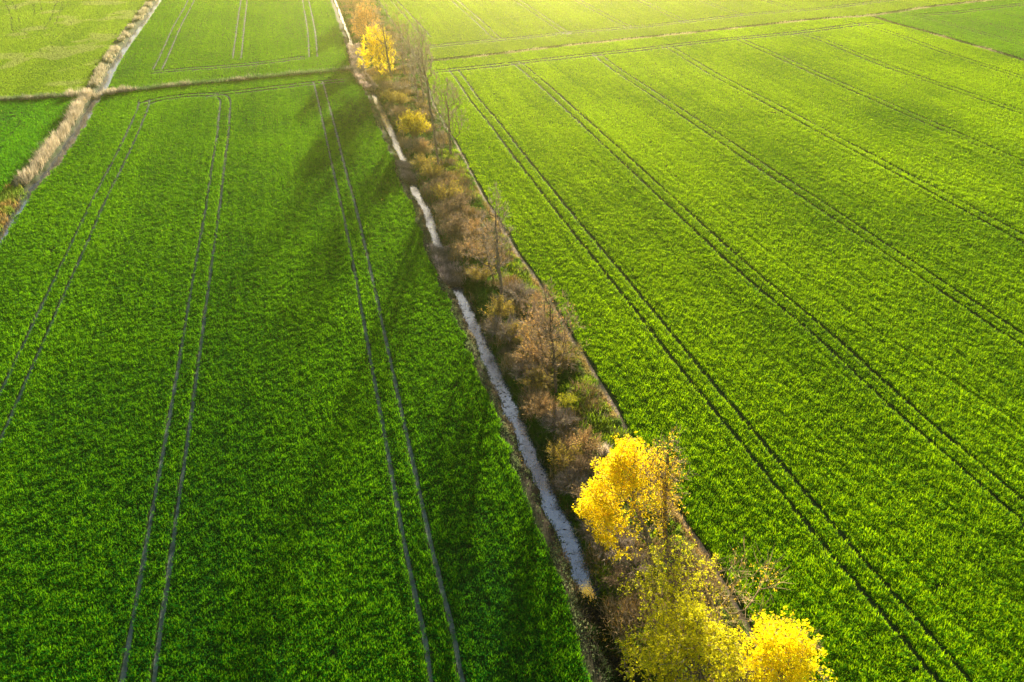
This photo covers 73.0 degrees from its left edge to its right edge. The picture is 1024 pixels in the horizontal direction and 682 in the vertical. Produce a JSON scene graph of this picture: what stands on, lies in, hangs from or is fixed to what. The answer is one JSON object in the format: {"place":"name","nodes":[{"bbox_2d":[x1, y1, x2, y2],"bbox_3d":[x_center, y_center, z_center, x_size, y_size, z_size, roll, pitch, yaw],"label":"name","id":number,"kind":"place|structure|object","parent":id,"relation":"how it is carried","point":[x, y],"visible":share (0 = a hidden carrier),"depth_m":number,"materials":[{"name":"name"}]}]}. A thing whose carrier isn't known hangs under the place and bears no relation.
{"place":"outdoors","nodes":[
{"label":"outdoors","id":0,"kind":"place"},
{"bbox_2d":[0,95,78,194],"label":"crop field","id":1,"kind":"structure","parent":0,"point":[14,154],"depth_m":120.61,"materials":[{"name":"green plant"}]},
{"bbox_2d":[0,0,147,96],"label":"meadow grass","id":2,"kind":"structure","parent":0,"point":[91,12],"depth_m":172.74,"materials":[{"name":"green plant"}]},
{"bbox_2d":[0,0,160,243],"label":"ditch water","id":3,"kind":"structure","parent":0,"point":[71,140],"depth_m":121.73,"materials":[{"name":"grey liquid"}]},
{"bbox_2d":[108,0,349,88],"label":"crop field","id":4,"kind":"structure","parent":0,"point":[193,36],"depth_m":171.29,"materials":[{"name":"green plant"}]},
{"bbox_2d":[0,70,591,681],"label":"crop field","id":5,"kind":"structure","parent":0,"point":[186,206],"depth_m":61.70,"materials":[{"name":"green plant"}]},
{"bbox_2d":[334,0,627,681],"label":"ditch water","id":6,"kind":"structure","parent":0,"point":[555,514],"depth_m":61.38,"materials":[{"name":"grey liquid"}]},
{"bbox_2d":[396,159,420,183],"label":"dead reeds","id":7,"kind":"object","parent":6,"relation":"in","point":[407,172],"visible":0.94,"depth_m":106.07,"materials":[{"name":"plant"}]},
{"bbox_2d":[375,95,589,597],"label":"floating debris","id":8,"kind":"object","parent":6,"relation":"on","point":[505,396],"visible":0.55,"depth_m":63.36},
{"bbox_2d":[0,0,1023,681],"bbox_3d":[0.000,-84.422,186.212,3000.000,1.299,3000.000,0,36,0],"label":"ground","id":9,"kind":"structure","parent":0,"point":[546,528],"depth_m":67.70,"materials":[{"name":"green plant"}]},
{"bbox_2d":[0,183,27,231],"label":"reed bed","id":10,"kind":"object","parent":9,"relation":"on","point":[5,194],"visible":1,"depth_m":97.50,"materials":[{"name":"plant"}]},
{"bbox_2d":[10,88,93,186],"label":"reed bed","id":11,"kind":"object","parent":9,"relation":"on","point":[76,108],"visible":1,"depth_m":113.77,"materials":[{"name":"beige plant"}]},
{"bbox_2d":[63,87,118,98],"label":"reed bed","id":12,"kind":"object","parent":9,"relation":"on","point":[70,93],"visible":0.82,"depth_m":136.43,"materials":[{"name":"beige plant"}]},
{"bbox_2d":[86,0,151,86],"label":"reed bed","id":13,"kind":"object","parent":9,"relation":"on","point":[113,50],"visible":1,"depth_m":161.60,"materials":[{"name":"beige plant"}]},
{"bbox_2d":[0,64,355,101],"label":"reed bed","id":14,"kind":"object","parent":9,"relation":"on","point":[46,95],"visible":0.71,"depth_m":142.15,"materials":[{"name":"beige plant"}]},
{"bbox_2d":[0,0,464,681],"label":"wheel tracks","id":15,"kind":"object","parent":9,"relation":"on","point":[412,582],"visible":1,"depth_m":63.06,"materials":[{"name":"soil"}]},
{"bbox_2d":[339,0,371,15],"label":"russet tree","id":16,"kind":"object","parent":9,"relation":"on","point":[352,5],"visible":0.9,"depth_m":191.06,"materials":[{"name":"orange plant"}]},
{"bbox_2d":[349,15,366,27],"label":"shrub","id":17,"kind":"object","parent":9,"relation":"on","point":[357,20],"visible":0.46,"depth_m":180.58,"materials":[{"name":"orange plant"}]},
{"bbox_2d":[347,41,369,79],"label":"dead reeds","id":18,"kind":"object","parent":9,"relation":"on","point":[353,49],"visible":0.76,"depth_m":156.94,"materials":[{"name":"beige plant"}]},
{"bbox_2d":[352,70,377,91],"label":"dead reeds","id":19,"kind":"object","parent":9,"relation":"on","point":[370,85],"visible":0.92,"depth_m":142.76,"materials":[{"name":"beige plant"}]},
{"bbox_2d":[351,0,381,37],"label":"russet tree","id":20,"kind":"object","parent":9,"relation":"on","point":[361,9],"visible":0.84,"depth_m":165.00,"materials":[{"name":"orange plant"}]},
{"bbox_2d":[355,24,398,74],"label":"maple tree","id":21,"kind":"object","parent":9,"relation":"on","point":[376,50],"visible":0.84,"depth_m":143.19,"materials":[{"name":"yellow plant"}]},
{"bbox_2d":[368,0,396,78],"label":"bare tree","id":22,"kind":"object","parent":9,"relation":"on","point":[385,46],"visible":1,"depth_m":139.78,"materials":[{"name":"brown plant"}]},
{"bbox_2d":[372,71,392,85],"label":"shrub","id":23,"kind":"object","parent":9,"relation":"on","point":[379,78],"visible":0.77,"depth_m":139.86,"materials":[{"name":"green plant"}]},
{"bbox_2d":[375,80,398,91],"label":"shrub","id":24,"kind":"object","parent":9,"relation":"on","point":[386,84],"visible":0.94,"depth_m":135.85,"materials":[{"name":"brown plant"}]},
{"bbox_2d":[381,88,402,102],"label":"shrub","id":25,"kind":"object","parent":9,"relation":"on","point":[386,95],"visible":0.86,"depth_m":130.80,"materials":[{"name":"brown plant"}]},
{"bbox_2d":[386,105,408,118],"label":"shrub","id":26,"kind":"object","parent":9,"relation":"on","point":[398,112],"visible":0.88,"depth_m":123.76,"materials":[{"name":"brown plant"}]},
{"bbox_2d":[389,79,406,89],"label":"shrub","id":27,"kind":"object","parent":9,"relation":"on","point":[397,84],"visible":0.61,"depth_m":138.52,"materials":[{"name":"brown plant"}]},
{"bbox_2d":[387,2,409,73],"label":"bare tree","id":28,"kind":"object","parent":9,"relation":"on","point":[397,30],"visible":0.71,"depth_m":142.98,"materials":[{"name":"brown plant"}]},
{"bbox_2d":[387,90,412,104],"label":"shrub","id":29,"kind":"object","parent":9,"relation":"on","point":[400,98],"visible":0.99,"depth_m":130.13,"materials":[{"name":"brown plant"}]},
{"bbox_2d":[392,12,422,98],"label":"bare tree","id":30,"kind":"object","parent":9,"relation":"on","point":[404,44],"visible":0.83,"depth_m":128.47,"materials":[{"name":"brown plant"}]},
{"bbox_2d":[396,108,431,136],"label":"shrub","id":31,"kind":"object","parent":9,"relation":"on","point":[409,123],"visible":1,"depth_m":115.25,"materials":[{"name":"yellow plant"}]},
{"bbox_2d":[402,135,429,149],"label":"shrub","id":32,"kind":"object","parent":9,"relation":"on","point":[408,143],"visible":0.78,"depth_m":111.69,"materials":[{"name":"brown plant"}]},
{"bbox_2d":[404,21,432,101],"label":"bare tree","id":33,"kind":"object","parent":9,"relation":"on","point":[417,56],"visible":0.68,"depth_m":126.88,"materials":[{"name":"brown plant"}]},
{"bbox_2d":[408,138,434,152],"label":"shrub","id":34,"kind":"object","parent":9,"relation":"on","point":[421,145],"visible":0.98,"depth_m":110.52,"materials":[{"name":"brown plant"}]},
{"bbox_2d":[407,152,436,170],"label":"shrub","id":35,"kind":"object","parent":9,"relation":"on","point":[423,159],"visible":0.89,"depth_m":105.30,"materials":[{"name":"yellow plant"}]},
{"bbox_2d":[405,17,439,168],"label":"bare tree","id":36,"kind":"object","parent":9,"relation":"on","point":[424,69],"visible":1,"depth_m":97.19,"materials":[{"name":"brown plant"}]},
{"bbox_2d":[417,161,444,177],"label":"shrub","id":37,"kind":"object","parent":9,"relation":"on","point":[435,171],"visible":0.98,"depth_m":102.65,"materials":[{"name":"plant"}]},
{"bbox_2d":[421,176,451,193],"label":"shrub","id":38,"kind":"object","parent":9,"relation":"on","point":[436,182],"visible":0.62,"depth_m":98.04,"materials":[{"name":"brown plant"}]},
{"bbox_2d":[430,130,448,166],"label":"bare tree","id":39,"kind":"object","parent":9,"relation":"on","point":[440,147],"visible":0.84,"depth_m":104.63,"materials":[{"name":"brown plant"}]},
{"bbox_2d":[425,242,465,288],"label":"dead reeds","id":40,"kind":"object","parent":9,"relation":"on","point":[442,261],"visible":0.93,"depth_m":82.78,"materials":[{"name":"plant"}]},
{"bbox_2d":[428,179,462,201],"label":"shrub","id":41,"kind":"object","parent":9,"relation":"on","point":[449,192],"visible":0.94,"depth_m":95.62,"materials":[{"name":"yellow plant"}]},
{"bbox_2d":[428,78,468,153],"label":"bare tree","id":42,"kind":"object","parent":9,"relation":"on","point":[447,116],"visible":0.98,"depth_m":106.39,"materials":[{"name":"brown plant"}]},
{"bbox_2d":[430,198,468,219],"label":"shrub","id":43,"kind":"object","parent":9,"relation":"on","point":[445,212],"visible":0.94,"depth_m":91.57,"materials":[{"name":"brown plant"}]},
{"bbox_2d":[435,210,469,238],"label":"shrub","id":44,"kind":"object","parent":9,"relation":"on","point":[454,221],"visible":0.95,"depth_m":87.90,"materials":[{"name":"brown plant"}]},
{"bbox_2d":[438,190,473,211],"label":"shrub","id":45,"kind":"object","parent":9,"relation":"on","point":[458,200],"visible":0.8,"depth_m":93.49,"materials":[{"name":"brown plant"}]},
{"bbox_2d":[449,234,494,260],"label":"shrub","id":46,"kind":"object","parent":9,"relation":"on","point":[466,247],"visible":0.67,"depth_m":83.74,"materials":[{"name":"brown plant"}]},
{"bbox_2d":[459,216,489,236],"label":"shrub","id":47,"kind":"object","parent":9,"relation":"on","point":[471,222],"visible":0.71,"depth_m":88.57,"materials":[{"name":"brown plant"}]},
{"bbox_2d":[463,262,496,280],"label":"shrub","id":48,"kind":"object","parent":9,"relation":"on","point":[486,274],"visible":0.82,"depth_m":79.55,"materials":[{"name":"plant"}]},
{"bbox_2d":[460,209,505,278],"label":"bare tree","id":49,"kind":"object","parent":9,"relation":"on","point":[486,252],"visible":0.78,"depth_m":76.85,"materials":[{"name":"brown plant"}]},
{"bbox_2d":[353,75,615,681],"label":"bank grass","id":50,"kind":"structure","parent":9,"relation":"on","point":[470,346],"depth_m":60.90,"materials":[{"name":"plant"}]},
{"bbox_2d":[477,181,516,294],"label":"bare tree","id":51,"kind":"object","parent":9,"relation":"on","point":[496,243],"visible":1,"depth_m":72.21,"materials":[{"name":"brown plant"}]},
{"bbox_2d":[478,292,515,318],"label":"shrub","id":52,"kind":"object","parent":9,"relation":"on","point":[496,304],"visible":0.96,"depth_m":73.17,"materials":[{"name":"yellow plant"}]},
{"bbox_2d":[481,312,522,340],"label":"shrub","id":53,"kind":"object","parent":9,"relation":"on","point":[493,327],"visible":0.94,"depth_m":70.46,"materials":[{"name":"brown plant"}]},
{"bbox_2d":[498,278,536,303],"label":"shrub","id":54,"kind":"object","parent":9,"relation":"on","point":[520,287],"visible":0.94,"depth_m":76.78,"materials":[{"name":"brown plant"}]},
{"bbox_2d":[499,318,540,343],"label":"shrub","id":55,"kind":"object","parent":9,"relation":"on","point":[514,332],"visible":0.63,"depth_m":69.97,"materials":[{"name":"brown plant"}]},
{"bbox_2d":[505,360,539,381],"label":"shrub","id":56,"kind":"object","parent":9,"relation":"on","point":[519,370],"visible":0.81,"depth_m":65.70,"materials":[{"name":"brown plant"}]},
{"bbox_2d":[507,337,555,366],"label":"shrub","id":57,"kind":"object","parent":9,"relation":"on","point":[521,354],"visible":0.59,"depth_m":67.11,"materials":[{"name":"brown plant"}]},
{"bbox_2d":[516,287,556,313],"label":"shrub","id":58,"kind":"object","parent":9,"relation":"on","point":[538,296],"visible":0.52,"depth_m":75.23,"materials":[{"name":"brown plant"}]},
{"bbox_2d":[515,361,560,388],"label":"shrub","id":59,"kind":"object","parent":9,"relation":"on","point":[536,372],"visible":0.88,"depth_m":64.45,"materials":[{"name":"brown plant"}]},
{"bbox_2d":[515,294,563,363],"bbox_3d":[2.532,-0.731,64.722,4.176,8.719,4.394,12,38,16],"label":"bare tree","id":60,"kind":"object","parent":9,"relation":"on","point":[538,333],"visible":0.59,"depth_m":64.20,"materials":[{"name":"brown plant"}]},
{"bbox_2d":[517,389,561,419],"bbox_3d":[2.577,5.741,61.203,4.179,2.280,3.766,-24,43,-29],"label":"shrub","id":61,"kind":"object","parent":9,"relation":"on","point":[541,411],"visible":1,"depth_m":61.22,"materials":[{"name":"brown plant"}]},
{"bbox_2d":[337,0,769,681],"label":"dry stalks","id":62,"kind":"object","parent":9,"relation":"on","point":[613,604],"visible":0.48,"depth_m":66.50,"materials":[{"name":"brown plant"}]},
{"bbox_2d":[518,278,589,393],"bbox_3d":[3.529,-0.188,60.458,6.672,12.923,6.928,0,36,0],"label":"bare tree","id":63,"kind":"object","parent":9,"relation":"on","point":[548,345],"visible":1,"depth_m":59.90,"materials":[{"name":"brown plant"}]},
{"bbox_2d":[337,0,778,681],"bbox_3d":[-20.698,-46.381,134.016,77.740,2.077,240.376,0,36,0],"label":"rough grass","id":64,"kind":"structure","parent":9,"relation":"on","point":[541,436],"depth_m":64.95,"materials":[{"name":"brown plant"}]},
{"bbox_2d":[537,406,579,434],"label":"shrub","id":65,"kind":"object","parent":9,"relation":"on","point":[565,422],"visible":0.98,"depth_m":60.06,"materials":[{"name":"brown plant"}]},
{"bbox_2d":[542,439,583,469],"bbox_3d":[4.185,9.198,56.392,3.760,2.593,3.476,15,39,20],"label":"shrub","id":66,"kind":"object","parent":9,"relation":"on","point":[557,455],"visible":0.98,"depth_m":56.28,"materials":[{"name":"brown plant"}]},
{"bbox_2d":[546,340,584,364],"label":"shrub","id":67,"kind":"object","parent":9,"relation":"on","point":[574,355],"visible":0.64,"depth_m":67.33,"materials":[{"name":"brown plant"}]},
{"bbox_2d":[556,391,577,409],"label":"shrub","id":68,"kind":"object","parent":9,"relation":"on","point":[567,400],"visible":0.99,"depth_m":61.81,"materials":[{"name":"yellow plant"}]},
{"bbox_2d":[551,463,592,496],"bbox_3d":[4.723,11.033,54.423,3.594,1.789,3.512,-29,45,-33],"label":"shrub","id":69,"kind":"object","parent":9,"relation":"on","point":[579,482],"visible":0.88,"depth_m":54.63,"materials":[{"name":"brown plant"}]},
{"bbox_2d":[562,448,603,481],"bbox_3d":[5.745,9.854,55.505,3.790,2.428,3.602,3,36,4],"label":"shrub","id":70,"kind":"object","parent":9,"relation":"on","point":[578,466],"visible":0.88,"depth_m":55.25,"materials":[{"name":"brown plant"}]},
{"bbox_2d":[559,423,607,462],"bbox_3d":[6.097,8.533,57.167,3.988,2.675,4.435,-25,43,-30],"label":"shrub","id":71,"kind":"object","parent":9,"relation":"on","point":[586,439],"visible":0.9,"depth_m":57.35,"materials":[{"name":"brown plant"}]},
{"bbox_2d":[567,479,609,511],"bbox_3d":[5.962,11.826,52.749,3.780,2.293,3.583,-2,36,-2],"label":"shrub","id":72,"kind":"object","parent":9,"relation":"on","point":[578,494],"visible":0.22,"depth_m":52.80,"materials":[{"name":"plant"}]},
{"bbox_2d":[574,513,609,544],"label":"shrub","id":73,"kind":"object","parent":9,"relation":"on","point":[590,528],"visible":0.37,"depth_m":50.75,"materials":[{"name":"brown plant"}]},
{"bbox_2d":[438,148,753,681],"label":"tussock grass","id":74,"kind":"structure","parent":9,"relation":"on","point":[593,417],"depth_m":59.73,"materials":[{"name":"plant"}]},
{"bbox_2d":[592,441,611,456],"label":"dry tuft","id":75,"kind":"object","parent":9,"relation":"on","point":[603,451],"visible":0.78,"depth_m":57.01,"materials":[{"name":"beige plant"}]},
{"bbox_2d":[571,584,647,681],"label":"dead reeds","id":76,"kind":"object","parent":9,"relation":"on","point":[599,626],"visible":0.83,"depth_m":44.98,"materials":[{"name":"brown plant"}]},
{"bbox_2d":[593,523,640,566],"bbox_3d":[7.333,14.461,49.807,4.263,1.758,4.119,-18,40,-23],"label":"shrub","id":77,"kind":"object","parent":9,"relation":"on","point":[621,541],"visible":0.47,"depth_m":49.56,"materials":[{"name":"brown plant"}]},
{"bbox_2d":[602,561,636,591],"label":"shrub","id":78,"kind":"object","parent":9,"relation":"on","point":[616,576],"visible":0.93,"depth_m":47.75,"materials":[{"name":"brown plant"}]},
{"bbox_2d":[572,431,673,563],"bbox_3d":[7.374,10.697,45.516,7.046,13.236,6.662,0,36,0],"label":"maple tree","id":79,"kind":"object","parent":9,"relation":"on","point":[626,456],"visible":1,"depth_m":43.85,"materials":[{"name":"yellow plant"}]},
{"bbox_2d":[614,546,657,583],"bbox_3d":[8.585,15.736,48.252,3.566,1.566,3.512,-22,42,-27],"label":"shrub","id":80,"kind":"object","parent":9,"relation":"on","point":[635,559],"visible":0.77,"depth_m":48.53,"materials":[{"name":"brown plant"}]},
{"bbox_2d":[634,424,693,564],"bbox_3d":[9.648,10.448,45.033,3.952,14.146,4.298,0,36,0],"label":"maple tree","id":81,"kind":"object","parent":9,"relation":"on","point":[666,493],"visible":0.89,"depth_m":43.45,"materials":[{"name":"yellow plant"}]},
{"bbox_2d":[615,528,726,642],"bbox_3d":[9.650,15.550,42.797,6.982,8.610,6.922,0,36,0],"label":"maple tree","id":82,"kind":"object","parent":9,"relation":"on","point":[676,574],"visible":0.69,"depth_m":42.10,"materials":[{"name":"yellow plant"}]},
{"bbox_2d":[615,581,754,681],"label":"maple tree","id":83,"kind":"object","parent":9,"relation":"on","point":[668,653],"visible":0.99,"depth_m":36.26,"materials":[{"name":"yellow plant"}]},
{"bbox_2d":[405,0,999,63],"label":"dry grass line","id":84,"kind":"object","parent":9,"relation":"on","point":[722,29],"visible":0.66,"depth_m":179.78,"materials":[{"name":"beige plant"}]},
{"bbox_2d":[692,535,794,641],"bbox_3d":[13.568,15.311,42.407,6.813,9.461,6.920,0,36,0],"label":"bare tree","id":85,"kind":"object","parent":9,"relation":"on","point":[729,597],"visible":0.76,"depth_m":41.72,"materials":[{"name":"brown plant"}]},
{"bbox_2d":[729,606,837,681],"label":"maple tree","id":86,"kind":"object","parent":9,"relation":"on","point":[780,653],"visible":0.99,"depth_m":35.50,"materials":[{"name":"yellow plant"}]},
{"bbox_2d":[871,16,1023,62],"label":"dry grass line","id":87,"kind":"object","parent":9,"relation":"on","point":[945,36],"visible":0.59,"depth_m":173.62,"materials":[{"name":"brown plant"}]},
{"bbox_2d":[432,103,781,679],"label":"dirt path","id":88,"kind":"structure","parent":0,"point":[695,537],"depth_m":63.60,"materials":[{"name":"soil"}]},
{"bbox_2d":[380,0,974,59],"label":"crop field","id":89,"kind":"structure","parent":0,"point":[572,11],"depth_m":194.58,"materials":[{"name":"green plant"}]},
{"bbox_2d":[421,16,1023,681],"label":"crop field","id":90,"kind":"structure","parent":0,"point":[775,248],"depth_m":80.10,"materials":[{"name":"green plant"}]},
{"bbox_2d":[876,0,1023,57],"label":"crop field","id":91,"kind":"structure","parent":0,"point":[928,23],"depth_m":188.53,"materials":[{"name":"green plant"}]}
]}

